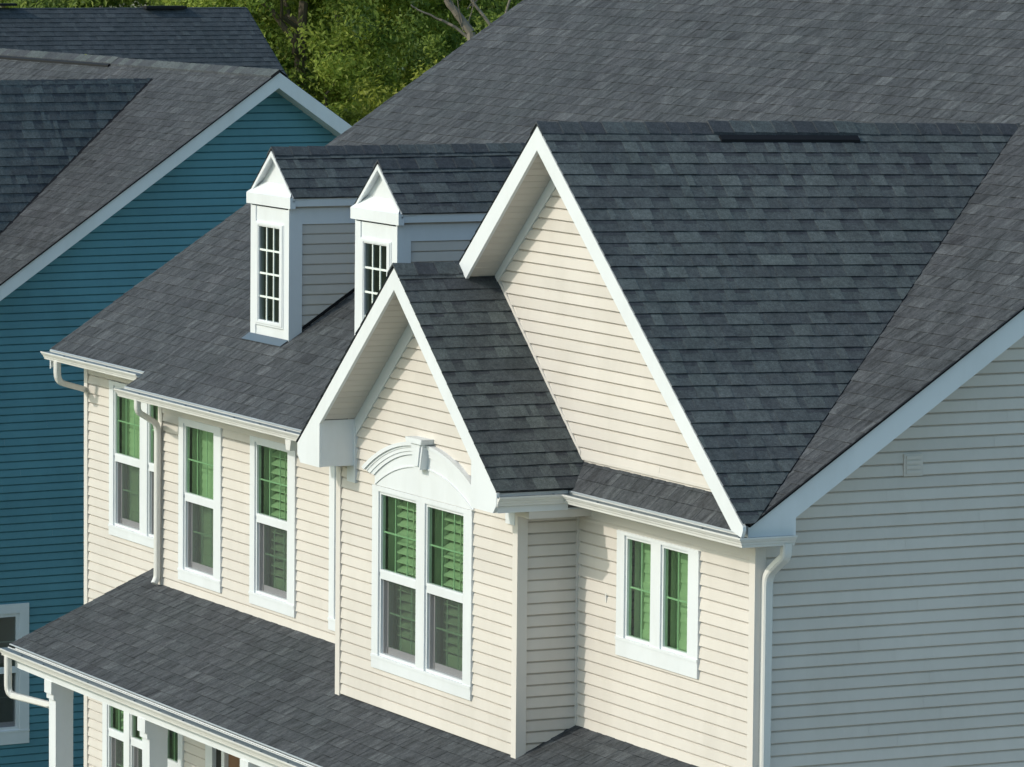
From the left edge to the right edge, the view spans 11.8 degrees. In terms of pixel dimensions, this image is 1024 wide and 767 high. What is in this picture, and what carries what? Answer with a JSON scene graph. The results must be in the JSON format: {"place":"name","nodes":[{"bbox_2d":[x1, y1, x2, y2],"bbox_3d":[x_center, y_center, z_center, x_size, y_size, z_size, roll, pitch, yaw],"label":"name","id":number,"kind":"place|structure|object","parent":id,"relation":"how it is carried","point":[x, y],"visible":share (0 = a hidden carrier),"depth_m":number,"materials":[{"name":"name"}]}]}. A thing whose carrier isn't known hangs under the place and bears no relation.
{"place":"outdoors","nodes":[
{"label":"outdoors","id":0,"kind":"place"},
{"bbox_2d":[0,0,19,7],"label":"tree","id":1,"kind":"object","parent":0,"point":[7,6],"visible":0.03,"depth_m":123.92,"materials":[{"name":"green plant"}]},
{"bbox_2d":[0,3,288,472],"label":"house","id":2,"kind":"structure","parent":0,"point":[230,36],"depth_m":98.11,"materials":[{"name":"stone"}]},
{"bbox_2d":[0,0,334,65],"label":"tree","id":3,"kind":"object","parent":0,"point":[47,4],"visible":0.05,"depth_m":116.11,"materials":[{"name":"green plant"}]},
{"bbox_2d":[0,48,351,766],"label":"blue house","id":4,"kind":"structure","parent":0,"point":[120,176],"depth_m":65.01,"materials":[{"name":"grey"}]},
{"bbox_2d":[0,603,29,744],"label":"window","id":5,"kind":"structure","parent":4,"relation":"in","point":[14,618],"depth_m":64.66,"materials":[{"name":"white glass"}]},
{"bbox_2d":[70,0,342,47],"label":"tree","id":6,"kind":"object","parent":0,"point":[112,4],"visible":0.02,"depth_m":127.59,"materials":[{"name":"green plant"}]},
{"bbox_2d":[328,466,335,630],"bbox_3d":[-1.487,1.576,47.028,0.069,1.675,1.117,-2,6,-26],"label":"downspout","id":7,"kind":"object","parent":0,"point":[332,469],"depth_m":47.45,"materials":[{"name":"plastic"}]},
{"bbox_2d":[161,0,511,121],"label":"tree","id":8,"kind":"object","parent":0,"point":[299,24],"visible":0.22,"depth_m":107.15,"materials":[{"name":"green plant"}]},
{"bbox_2d":[230,0,522,108],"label":"tree","id":9,"kind":"object","parent":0,"point":[312,91],"visible":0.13,"depth_m":110.53,"materials":[{"name":"green plant"}]},
{"bbox_2d":[336,53,444,125],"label":"tree","id":10,"kind":"object","parent":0,"point":[363,88],"visible":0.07,"depth_m":99.78,"materials":[{"name":"green plant"}]},
{"bbox_2d":[283,0,519,83],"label":"tree","id":11,"kind":"object","parent":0,"point":[326,50],"visible":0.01,"depth_m":119.55,"materials":[{"name":"green plant"}]},
{"bbox_2d":[309,0,519,96],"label":"tree","id":12,"kind":"object","parent":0,"point":[458,14],"visible":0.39,"depth_m":105.44,"materials":[{"name":"green plant"}]},
{"bbox_2d":[0,0,1023,766],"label":"cream house","id":13,"kind":"structure","parent":0,"point":[580,384],"depth_m":43.24,"materials":[{"name":"grey plastic"}]},
{"bbox_2d":[102,702,141,766],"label":"window","id":14,"kind":"structure","parent":13,"relation":"in","point":[121,744],"depth_m":53.45,"materials":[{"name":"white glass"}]},
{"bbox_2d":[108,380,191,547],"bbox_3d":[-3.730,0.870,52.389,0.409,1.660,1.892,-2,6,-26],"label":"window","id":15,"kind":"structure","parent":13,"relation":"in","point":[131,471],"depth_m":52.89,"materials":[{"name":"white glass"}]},
{"bbox_2d":[168,729,184,766],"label":"window","id":16,"kind":"structure","parent":13,"relation":"in","point":[177,760],"depth_m":51.33,"materials":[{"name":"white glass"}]},
{"bbox_2d":[177,417,248,592],"bbox_3d":[-2.996,1.222,50.487,0.429,1.675,1.117,-2,6,-26],"label":"window","id":17,"kind":"structure","parent":13,"relation":"in","point":[200,517],"depth_m":50.70,"materials":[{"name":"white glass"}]},
{"bbox_2d":[228,754,239,766],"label":"door","id":18,"kind":"structure","parent":13,"relation":"in","point":[233,761],"depth_m":49.90,"materials":[{"name":"brown wood"}]},
{"bbox_2d":[248,435,297,617],"bbox_3d":[-2.177,1.392,48.830,0.429,1.675,1.117,-2,6,-26],"label":"window","id":19,"kind":"structure","parent":13,"relation":"in","point":[272,534],"depth_m":49.04,"materials":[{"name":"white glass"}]},
{"bbox_2d":[370,484,488,700],"bbox_3d":[-0.630,1.843,44.417,0.439,1.679,2.096,-2,6,-26],"label":"window","id":20,"kind":"structure","parent":13,"relation":"in","point":[422,605],"depth_m":44.33,"materials":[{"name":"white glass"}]},
{"bbox_2d":[615,530,701,678],"bbox_3d":[1.385,1.834,41.575,0.409,1.068,1.467,-2,6,-26],"label":"window","id":21,"kind":"structure","parent":13,"relation":"in","point":[667,586],"depth_m":41.49,"materials":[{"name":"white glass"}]}
]}

